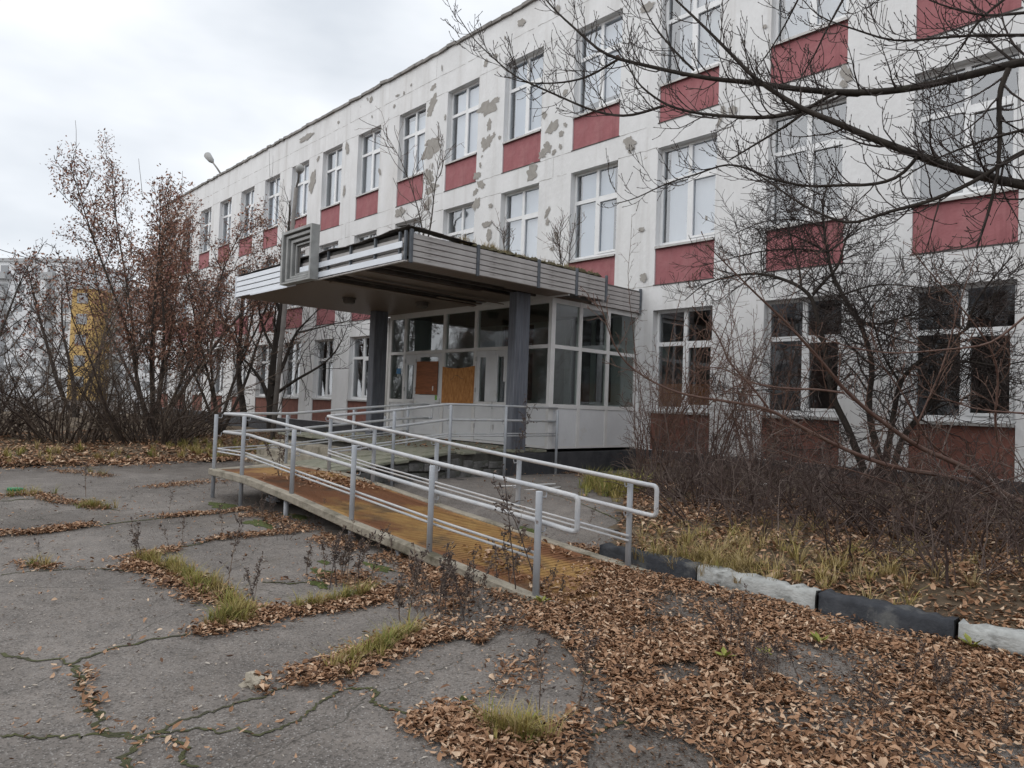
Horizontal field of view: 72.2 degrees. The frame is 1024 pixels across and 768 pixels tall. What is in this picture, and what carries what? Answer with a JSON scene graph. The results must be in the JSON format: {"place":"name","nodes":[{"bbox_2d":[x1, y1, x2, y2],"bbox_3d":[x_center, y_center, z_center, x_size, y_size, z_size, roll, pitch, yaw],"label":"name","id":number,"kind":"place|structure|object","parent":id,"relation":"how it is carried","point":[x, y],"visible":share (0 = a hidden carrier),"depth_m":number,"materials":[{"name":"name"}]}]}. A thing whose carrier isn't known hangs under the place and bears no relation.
{"place":"outdoors","nodes":[
{"label":"outdoors","id":0,"kind":"place"},
{"bbox_2d":[0,411,284,465],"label":"verge soil","id":1,"kind":"structure","parent":0,"point":[133,451],"depth_m":19.06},
{"bbox_2d":[0,237,60,356],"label":"tree","id":2,"kind":"object","parent":1,"relation":"on","point":[3,321],"visible":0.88,"depth_m":30.28,"materials":[{"name":"brown plant"}]},
{"bbox_2d":[1,248,147,416],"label":"tree","id":3,"kind":"object","parent":1,"relation":"on","point":[50,299],"visible":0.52,"depth_m":36.32,"materials":[{"name":"brown plant"}]},
{"bbox_2d":[0,263,171,436],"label":"verge bush","id":4,"kind":"object","parent":1,"relation":"on","point":[7,385],"visible":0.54,"depth_m":19.71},
{"bbox_2d":[0,257,208,444],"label":"verge bush","id":5,"kind":"object","parent":1,"relation":"on","point":[31,425],"visible":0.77,"depth_m":19.28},
{"bbox_2d":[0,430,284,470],"bbox_3d":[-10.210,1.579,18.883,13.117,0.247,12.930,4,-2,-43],"label":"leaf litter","id":6,"kind":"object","parent":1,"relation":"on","point":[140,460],"visible":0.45,"depth_m":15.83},
{"bbox_2d":[14,120,287,435],"bbox_3d":[-12.005,-3.394,24.195,7.676,10.562,8.647,2,-2,11],"label":"seedy maple","id":7,"kind":"object","parent":1,"relation":"on","point":[163,249],"visible":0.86,"depth_m":22.76,"materials":[{"name":"brown plant"}]},
{"bbox_2d":[0,243,307,445],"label":"verge bush","id":8,"kind":"object","parent":1,"relation":"on","point":[119,427],"visible":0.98,"depth_m":18.91,"materials":[{"name":"plant"}]},
{"bbox_2d":[128,335,265,438],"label":"verge bush","id":9,"kind":"object","parent":1,"relation":"on","point":[212,429],"visible":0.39,"depth_m":22.42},
{"bbox_2d":[135,213,307,433],"bbox_3d":[-10.803,-2.437,25.679,5.887,8.818,6.626,2,-2,10],"label":"seedy maple","id":10,"kind":"object","parent":1,"relation":"on","point":[240,320],"visible":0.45,"depth_m":25.99,"materials":[{"name":"brown plant"}]},
{"bbox_2d":[189,247,271,426],"bbox_3d":[-11.905,-1.971,29.037,6.619,7.330,2.386,1,-2,35],"label":"verge tree","id":11,"kind":"object","parent":1,"relation":"on","point":[240,384],"visible":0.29,"depth_m":28.27,"materials":[{"name":"brown plant"}]},
{"bbox_2d":[270,164,304,438],"bbox_3d":[-7.196,-2.423,22.441,0.280,8.923,1.633,3,-2,-35],"label":"street lamp","id":12,"kind":"object","parent":1,"relation":"on","point":[299,168],"visible":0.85,"depth_m":22.64,"materials":[{"name":"metal"}]},
{"bbox_2d":[228,158,369,428],"bbox_3d":[-6.893,-3.249,23.718,2.541,9.793,11.504,3,-2,-38],"label":"verge tree","id":13,"kind":"object","parent":1,"relation":"on","point":[269,393],"visible":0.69,"depth_m":25.03,"materials":[{"name":"brown plant"}]},
{"bbox_2d":[0,0,525,288],"label":"sky","id":14,"kind":"structure","parent":0,"point":[174,82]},
{"bbox_2d":[0,397,1023,767],"bbox_3d":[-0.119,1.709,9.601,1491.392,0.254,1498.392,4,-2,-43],"label":"asphalt ground","id":15,"kind":"structure","parent":0,"point":[318,717],"depth_m":4.21,"materials":[{"name":"asphalt"}]},
{"bbox_2d":[0,258,134,398],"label":"apartment block","id":16,"kind":"structure","parent":15,"relation":"on","point":[4,266],"depth_m":100.27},
{"bbox_2d":[66,285,111,400],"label":"apartment tower","id":17,"kind":"structure","parent":15,"relation":"on","point":[79,306],"depth_m":96.34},
{"bbox_2d":[104,288,155,402],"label":"apartment block","id":18,"kind":"structure","parent":15,"relation":"on","point":[116,366],"depth_m":98.89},
{"bbox_2d":[1,437,288,467],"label":"dry grass","id":19,"kind":"structure","parent":15,"relation":"on","point":[153,448],"depth_m":16.16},
{"bbox_2d":[238,671,267,689],"bbox_3d":[-1.357,1.563,3.710,0.139,0.069,0.190,4,-2,-43],"label":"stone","id":20,"kind":"object","parent":15,"relation":"on","point":[251,679],"visible":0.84,"depth_m":3.69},
{"bbox_2d":[3,467,573,747],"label":"dry grass","id":21,"kind":"structure","parent":15,"relation":"on","point":[515,722],"depth_m":4.71,"materials":[{"name":"plant"}]},
{"bbox_2d":[0,474,597,764],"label":"asphalt crumbs","id":22,"kind":"object","parent":15,"relation":"on","point":[294,646],"visible":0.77,"depth_m":4.34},
{"bbox_2d":[304,527,355,585],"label":"dry weed","id":23,"kind":"object","parent":15,"relation":"on","point":[346,561],"visible":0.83,"depth_m":5.92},
{"bbox_2d":[329,519,375,589],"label":"dry weed","id":24,"kind":"object","parent":15,"relation":"on","point":[359,562],"visible":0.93,"depth_m":5.76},
{"bbox_2d":[0,468,720,767],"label":"leaf litter","id":25,"kind":"object","parent":15,"relation":"on","point":[313,669],"visible":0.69,"depth_m":4.88,"materials":[{"name":"plant"}]},
{"bbox_2d":[403,544,429,619],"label":"dry weed","id":26,"kind":"object","parent":15,"relation":"on","point":[419,561],"visible":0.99,"depth_m":4.87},
{"bbox_2d":[392,541,464,621],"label":"dry weed","id":27,"kind":"object","parent":15,"relation":"on","point":[400,584],"visible":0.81,"depth_m":5.00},
{"bbox_2d":[208,403,665,606],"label":"wheelchair ramp","id":28,"kind":"structure","parent":15,"relation":"on","point":[421,523],"depth_m":7.72,"materials":[{"name":"metal"}]},
{"bbox_2d":[263,468,630,594],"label":"leaf litter","id":29,"kind":"object","parent":28,"relation":"on","point":[500,561],"visible":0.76,"depth_m":6.74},
{"bbox_2d":[245,432,631,485],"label":"porch platform","id":30,"kind":"structure","parent":15,"relation":"on","point":[593,458],"depth_m":13.77,"materials":[{"name":"concrete"}]},
{"bbox_2d":[235,224,641,451],"bbox_3d":[-1.591,-0.531,15.835,6.796,3.750,6.813,4,-2,-43],"label":"entrance canopy","id":31,"kind":"object","parent":30,"relation":"on","point":[402,270],"visible":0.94,"depth_m":13.76,"materials":[{"name":"metal"}]},
{"bbox_2d":[280,223,319,285],"bbox_3d":[-4.087,-2.476,13.600,0.230,1.040,1.250,4,-2,-43],"label":"sign frame","id":32,"kind":"object","parent":31,"relation":"attached to","point":[294,241],"visible":1,"depth_m":13.66,"materials":[{"name":"metal"}]},
{"bbox_2d":[356,110,464,236],"bbox_3d":[-1.833,-3.515,12.083,1.947,2.345,0.886,2,-2,11],"label":"roof sapling","id":33,"kind":"object","parent":31,"relation":"on","point":[442,159],"visible":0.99,"depth_m":12.01,"materials":[{"name":"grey plant"}]},
{"bbox_2d":[464,244,601,276],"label":"roof moss","id":34,"kind":"object","parent":31,"relation":"on","point":[534,259],"visible":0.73,"depth_m":13.23,"materials":[{"name":"moss"}]},
{"bbox_2d":[535,207,586,265],"bbox_3d":[0.988,-2.910,14.272,0.906,1.473,1.057,2,-2,17],"label":"roof sapling","id":35,"kind":"object","parent":31,"relation":"on","point":[557,244],"visible":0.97,"depth_m":14.34,"materials":[{"name":"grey plant"}]},
{"bbox_2d":[383,296,638,448],"bbox_3d":[-0.329,-0.191,17.312,2.921,3.122,6.182,4,-2,-43],"label":"entrance vestibule","id":36,"kind":"object","parent":30,"relation":"on","point":[435,357],"visible":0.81,"depth_m":16.01,"materials":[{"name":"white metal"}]},
{"bbox_2d":[402,354,416,432],"bbox_3d":[-2.583,0.241,17.630,0.119,1.968,0.480,4,-2,-43],"label":"door","id":37,"kind":"structure","parent":36,"relation":"in","point":[410,359],"depth_m":17.66,"materials":[{"name":"white plastic"}]},
{"bbox_2d":[413,353,441,434],"bbox_3d":[-2.062,0.244,17.076,0.119,1.968,1.069,4,-2,-43],"label":"door","id":38,"kind":"structure","parent":36,"relation":"in","point":[430,428],"depth_m":17.00,"materials":[{"name":"white plastic"}]},
{"bbox_2d":[473,351,495,440],"bbox_3d":[-0.625,0.250,15.549,0.119,1.968,0.645,4,-2,-43],"label":"door","id":39,"kind":"structure","parent":36,"relation":"in","point":[481,412],"depth_m":15.62,"materials":[{"name":"white plastic"}]},
{"bbox_2d":[491,350,507,441],"bbox_3d":[-0.188,0.254,15.121,0.070,1.968,0.604,4,-2,-43],"label":"door","id":40,"kind":"structure","parent":36,"relation":"in","point":[498,412],"depth_m":15.18,"materials":[{"name":"white plastic"}]},
{"bbox_2d":[439,552,473,617],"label":"dry weed","id":41,"kind":"object","parent":15,"relation":"on","point":[466,588],"visible":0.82,"depth_m":5.08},
{"bbox_2d":[440,545,499,606],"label":"dry weed","id":42,"kind":"object","parent":15,"relation":"on","point":[484,575],"visible":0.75,"depth_m":5.36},
{"bbox_2d":[487,528,528,582],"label":"dry weed","id":43,"kind":"object","parent":15,"relation":"on","point":[515,563],"visible":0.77,"depth_m":5.84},
{"bbox_2d":[491,464,539,594],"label":"dry weed","id":44,"kind":"object","parent":15,"relation":"on","point":[505,506],"visible":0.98,"depth_m":5.61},
{"bbox_2d":[524,631,555,711],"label":"dry weed","id":45,"kind":"object","parent":15,"relation":"on","point":[537,652],"visible":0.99,"depth_m":3.39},
{"bbox_2d":[570,629,599,717],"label":"dry weed","id":46,"kind":"object","parent":15,"relation":"on","point":[593,641],"visible":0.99,"depth_m":3.32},
{"bbox_2d":[155,0,1023,493],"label":"school building","id":47,"kind":"structure","parent":15,"relation":"on","point":[523,166],"depth_m":16.39,"materials":[{"name":"paint"}]},
{"bbox_2d":[217,199,231,247],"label":"window","id":48,"kind":"structure","parent":47,"relation":"in","point":[228,216],"depth_m":35.07,"materials":[{"name":"plastic"}]},
{"bbox_2d":[238,188,254,239],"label":"window","id":49,"kind":"structure","parent":47,"relation":"in","point":[251,193],"depth_m":33.09,"materials":[{"name":"glass"}]},
{"bbox_2d":[262,176,279,230],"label":"window","id":50,"kind":"structure","parent":47,"relation":"in","point":[275,197],"depth_m":31.20,"materials":[{"name":"plastic"}]},
{"bbox_2d":[290,163,308,220],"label":"window","id":51,"kind":"structure","parent":47,"relation":"in","point":[303,185],"depth_m":29.09,"materials":[{"name":"plastic"}]},
{"bbox_2d":[311,340,333,399],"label":"window","id":52,"kind":"structure","parent":47,"relation":"in","point":[327,397],"depth_m":26.92,"materials":[{"name":"plastic"}]},
{"bbox_2d":[320,146,342,209],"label":"window","id":53,"kind":"structure","parent":47,"relation":"in","point":[337,158],"depth_m":27.18,"materials":[{"name":"glass"}]},
{"bbox_2d":[346,336,368,401],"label":"window","id":54,"kind":"structure","parent":47,"relation":"in","point":[365,358],"depth_m":25.01,"materials":[{"name":"plastic"}]},
{"bbox_2d":[355,129,380,197],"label":"window","id":55,"kind":"structure","parent":47,"relation":"in","point":[373,150],"depth_m":25.32,"materials":[{"name":"plastic"}]},
{"bbox_2d":[396,107,425,182],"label":"window","id":56,"kind":"structure","parent":47,"relation":"in","point":[417,127],"depth_m":23.34,"materials":[{"name":"plastic"}]},
{"bbox_2d":[447,204,473,244],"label":"window","id":57,"kind":"structure","parent":47,"relation":"in","point":[465,215],"depth_m":21.28,"materials":[{"name":"plastic"}]},
{"bbox_2d":[444,81,479,164],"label":"window","id":58,"kind":"structure","parent":47,"relation":"in","point":[467,131],"depth_m":21.40,"materials":[{"name":"glass"}]},
{"bbox_2d":[498,323,533,402],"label":"window","id":59,"kind":"structure","parent":47,"relation":"in","point":[502,326],"depth_m":19.72,"materials":[{"name":"plastic"}]},
{"bbox_2d":[504,186,538,257],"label":"window","id":60,"kind":"structure","parent":47,"relation":"in","point":[524,203],"depth_m":19.35,"materials":[{"name":"glass"}]},
{"bbox_2d":[502,50,543,143],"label":"window","id":61,"kind":"structure","parent":47,"relation":"in","point":[525,124],"depth_m":19.47,"materials":[{"name":"plastic"}]},
{"bbox_2d":[568,316,612,409],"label":"window","id":62,"kind":"structure","parent":47,"relation":"in","point":[593,332],"depth_m":17.30,"materials":[{"name":"plastic"}]},
{"bbox_2d":[567,163,617,262],"bbox_3d":[2.068,-4.192,17.362,0.327,2.413,1.498,4,-2,-43],"label":"window","id":63,"kind":"structure","parent":47,"relation":"in","point":[598,226],"depth_m":17.43,"materials":[{"name":"glass"}]},
{"bbox_2d":[572,13,622,118],"bbox_3d":[2.221,-7.912,17.455,0.327,2.358,1.550,4,-2,-43],"label":"window","id":64,"kind":"structure","parent":47,"relation":"in","point":[606,28],"depth_m":17.53,"materials":[{"name":"glass"}]},
{"bbox_2d":[651,307,712,414],"bbox_3d":[3.724,-0.495,15.311,0.277,2.306,1.498,4,-2,-43],"label":"window","id":65,"kind":"structure","parent":47,"relation":"in","point":[686,329],"depth_m":15.38,"materials":[{"name":"plastic"}]},
{"bbox_2d":[654,136,716,248],"bbox_3d":[3.895,-4.184,15.420,0.327,2.413,1.550,4,-2,-43],"label":"window","id":66,"kind":"structure","parent":47,"relation":"in","point":[694,200],"depth_m":15.48,"materials":[{"name":"glass"}]},
{"bbox_2d":[659,0,720,86],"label":"window","id":67,"kind":"structure","parent":47,"relation":"in","point":[697,8],"depth_m":15.57,"materials":[{"name":"plastic"}]},
{"bbox_2d":[760,296,840,420],"bbox_3d":[5.534,-0.486,13.388,0.277,2.306,1.498,4,-2,-43],"label":"window","id":68,"kind":"structure","parent":47,"relation":"in","point":[818,412],"depth_m":13.43,"materials":[{"name":"plastic"}]},
{"bbox_2d":[767,98,846,229],"bbox_3d":[5.716,-4.174,13.543,0.407,2.413,1.502,4,-2,-43],"label":"window","id":69,"kind":"structure","parent":47,"relation":"in","point":[804,125],"depth_m":13.61,"materials":[{"name":"plastic"}]},
{"bbox_2d":[771,0,848,46],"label":"window","id":70,"kind":"structure","parent":47,"relation":"in","point":[830,6],"depth_m":13.81,"materials":[{"name":"glass"}]},
{"bbox_2d":[908,281,1016,427],"bbox_3d":[7.344,-0.478,11.464,0.277,2.306,1.498,4,-2,-43],"label":"window","id":71,"kind":"structure","parent":47,"relation":"in","point":[967,416],"depth_m":11.42,"materials":[{"name":"plastic"}]},
{"bbox_2d":[913,50,1020,204],"bbox_3d":[7.479,-4.170,11.575,0.277,2.306,1.498,4,-2,-43],"label":"window","id":72,"kind":"structure","parent":47,"relation":"in","point":[978,107],"depth_m":11.57,"materials":[{"name":"plastic"}]},
{"bbox_2d":[599,542,702,580],"bbox_3d":[1.309,1.735,6.699,0.198,0.276,1.106,4,-2,-43],"label":"kerb stone","id":73,"kind":"object","parent":15,"relation":"on","point":[681,568],"visible":0.54,"depth_m":6.56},
{"bbox_2d":[403,566,1023,767],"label":"leaf litter","id":74,"kind":"object","parent":15,"relation":"on","point":[589,608],"visible":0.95,"depth_m":3.86,"materials":[{"name":"plant"}]},
{"bbox_2d":[700,583,754,651],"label":"dry weed","id":75,"kind":"object","parent":15,"relation":"on","point":[739,618],"visible":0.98,"depth_m":4.43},
{"bbox_2d":[739,627,772,688],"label":"dry weed","id":76,"kind":"object","parent":15,"relation":"on","point":[758,668],"visible":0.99,"depth_m":3.83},
{"bbox_2d":[697,564,821,611],"bbox_3d":[2.051,1.740,5.903,0.200,0.273,1.054,4,-2,-43],"label":"kerb stone","id":77,"kind":"object","parent":15,"relation":"on","point":[802,594],"visible":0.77,"depth_m":5.81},
{"bbox_2d":[754,634,798,680],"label":"dry weed","id":78,"kind":"object","parent":15,"relation":"on","point":[768,661],"visible":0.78,"depth_m":3.96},
{"bbox_2d":[848,656,911,715],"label":"dry weed","id":79,"kind":"object","parent":15,"relation":"on","point":[900,686],"visible":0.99,"depth_m":3.60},
{"bbox_2d":[818,588,959,640],"bbox_3d":[2.748,1.744,5.182,0.201,0.273,0.936,4,-2,-43],"label":"kerb stone","id":80,"kind":"object","parent":15,"relation":"on","point":[885,614],"visible":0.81,"depth_m":5.11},
{"bbox_2d":[911,641,962,697],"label":"dry weed","id":81,"kind":"object","parent":15,"relation":"on","point":[948,675],"visible":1,"depth_m":3.94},
{"bbox_2d":[949,672,1011,737],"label":"dry weed","id":82,"kind":"object","parent":15,"relation":"on","point":[969,712],"visible":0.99,"depth_m":3.50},
{"bbox_2d":[957,618,1023,660],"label":"kerb stone","id":83,"kind":"object","parent":15,"relation":"on","point":[1011,640],"visible":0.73,"depth_m":4.64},
{"bbox_2d":[607,458,1023,629],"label":"lawn soil","id":84,"kind":"structure","parent":0,"point":[941,599],"depth_m":6.29,"materials":[{"name":"soil"}]},
{"bbox_2d":[578,465,683,502],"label":"dry grass","id":85,"kind":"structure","parent":84,"relation":"on","point":[598,486],"depth_m":10.78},
{"bbox_2d":[610,402,723,482],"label":"thicket shrub","id":86,"kind":"object","parent":84,"relation":"on","point":[650,474],"visible":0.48,"depth_m":11.56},
{"bbox_2d":[616,401,747,497],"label":"thicket shrub","id":87,"kind":"object","parent":84,"relation":"on","point":[667,479],"visible":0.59,"depth_m":9.93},
{"bbox_2d":[612,214,767,464],"bbox_3d":[3.524,-0.779,13.831,2.977,4.892,1.782,1,-2,20],"label":"thin bush","id":88,"kind":"object","parent":84,"relation":"on","point":[635,389],"visible":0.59,"depth_m":13.82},
{"bbox_2d":[602,413,798,530],"bbox_3d":[2.205,1.038,7.981,2.018,1.454,1.773,1,-2,29],"label":"sparse shrub","id":89,"kind":"object","parent":84,"relation":"on","point":[674,510],"visible":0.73,"depth_m":7.88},
{"bbox_2d":[617,288,786,470],"bbox_3d":[3.170,-0.022,12.394,2.152,3.306,2.715,4,-2,-43],"label":"thin bush","id":90,"kind":"object","parent":84,"relation":"on","point":[660,421],"visible":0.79,"depth_m":12.59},
{"bbox_2d":[621,371,812,508],"bbox_3d":[2.587,0.878,9.291,2.093,2.020,2.931,1,-2,34],"label":"thicket shrub","id":91,"kind":"object","parent":84,"relation":"on","point":[680,490],"visible":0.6,"depth_m":9.34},
{"bbox_2d":[443,0,1023,285],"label":"overhanging tree","id":92,"kind":"object","parent":84,"relation":"on","point":[989,176],"visible":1,"depth_m":5.53,"materials":[{"name":"brown plant"}]},
{"bbox_2d":[670,399,814,494],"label":"thicket shrub","id":93,"kind":"object","parent":84,"relation":"on","point":[773,446],"visible":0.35,"depth_m":10.13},
{"bbox_2d":[639,372,850,523],"bbox_3d":[2.925,0.746,8.483,2.680,1.762,2.004,3,-2,-35],"label":"thicket shrub","id":94,"kind":"object","parent":84,"relation":"on","point":[756,478],"visible":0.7,"depth_m":8.44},
{"bbox_2d":[631,202,863,471],"bbox_3d":[4.681,-0.596,12.786,3.602,4.617,4.318,4,-2,-43],"label":"thin bush","id":95,"kind":"object","parent":84,"relation":"on","point":[696,409],"visible":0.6,"depth_m":12.75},
{"bbox_2d":[687,435,840,543],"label":"sparse shrub","id":96,"kind":"object","parent":84,"relation":"on","point":[756,520],"visible":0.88,"depth_m":7.33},
{"bbox_2d":[579,225,1023,550],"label":"leaning sapling","id":97,"kind":"object","parent":84,"relation":"on","point":[923,448],"visible":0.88,"depth_m":7.09,"materials":[{"name":"brown plant"}]},
{"bbox_2d":[705,213,930,474],"bbox_3d":[4.505,-0.435,11.307,2.274,4.079,3.812,2,-2,-11],"label":"thin bush","id":98,"kind":"object","parent":84,"relation":"on","point":[746,433],"visible":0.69,"depth_m":11.81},
{"bbox_2d":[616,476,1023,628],"bbox_3d":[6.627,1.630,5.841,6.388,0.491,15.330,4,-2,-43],"label":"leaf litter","id":99,"kind":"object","parent":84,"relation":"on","point":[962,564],"visible":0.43,"depth_m":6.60,"materials":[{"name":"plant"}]},
{"bbox_2d":[703,412,938,504],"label":"thicket shrub","id":100,"kind":"object","parent":84,"relation":"on","point":[807,471],"visible":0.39,"depth_m":9.28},
{"bbox_2d":[624,513,1023,605],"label":"dry grass","id":101,"kind":"structure","parent":84,"relation":"on","point":[739,563],"depth_m":6.30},
{"bbox_2d":[765,419,899,487],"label":"thicket shrub","id":102,"kind":"object","parent":84,"relation":"on","point":[825,464],"visible":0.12,"depth_m":10.66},
{"bbox_2d":[660,122,1023,489],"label":"wall tree","id":103,"kind":"object","parent":84,"relation":"on","point":[862,322],"visible":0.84,"depth_m":10.80,"materials":[{"name":"brown plant"}]},
{"bbox_2d":[723,378,980,534],"bbox_3d":[3.437,0.811,7.955,2.275,1.844,2.412,3,-2,-29],"label":"thicket shrub","id":104,"kind":"object","parent":84,"relation":"on","point":[808,505],"visible":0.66,"depth_m":7.59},
{"bbox_2d":[757,475,949,580],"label":"sparse shrub","id":105,"kind":"object","parent":84,"relation":"on","point":[900,553],"visible":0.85,"depth_m":6.31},
{"bbox_2d":[746,413,963,516],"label":"thicket shrub","id":106,"kind":"object","parent":84,"relation":"on","point":[896,488],"visible":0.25,"depth_m":8.97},
{"bbox_2d":[754,383,1023,547],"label":"thicket shrub","id":107,"kind":"object","parent":84,"relation":"on","point":[905,531],"visible":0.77,"depth_m":7.28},
{"bbox_2d":[844,424,957,499],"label":"thicket shrub","id":108,"kind":"object","parent":84,"relation":"on","point":[889,469],"visible":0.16,"depth_m":10.55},
{"bbox_2d":[822,408,1023,558],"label":"thicket shrub","id":109,"kind":"object","parent":84,"relation":"on","point":[990,523],"visible":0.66,"depth_m":7.02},
{"bbox_2d":[845,464,1023,591],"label":"sparse shrub","id":110,"kind":"object","parent":84,"relation":"on","point":[932,558],"visible":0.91,"depth_m":5.83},
{"bbox_2d":[881,396,1022,530],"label":"thicket shrub","id":111,"kind":"object","parent":84,"relation":"on","point":[971,488],"visible":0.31,"depth_m":8.16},
{"bbox_2d":[915,441,1023,581],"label":"sparse shrub","id":112,"kind":"object","parent":84,"relation":"on","point":[1008,539],"visible":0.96,"depth_m":5.62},
{"bbox_2d":[943,435,1023,550],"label":"thicket shrub","id":113,"kind":"object","parent":84,"relation":"on","point":[1008,513],"visible":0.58,"depth_m":7.05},
{"bbox_2d":[952,441,1023,502],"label":"thicket shrub","id":114,"kind":"object","parent":84,"relation":"on","point":[975,461],"visible":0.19,"depth_m":9.37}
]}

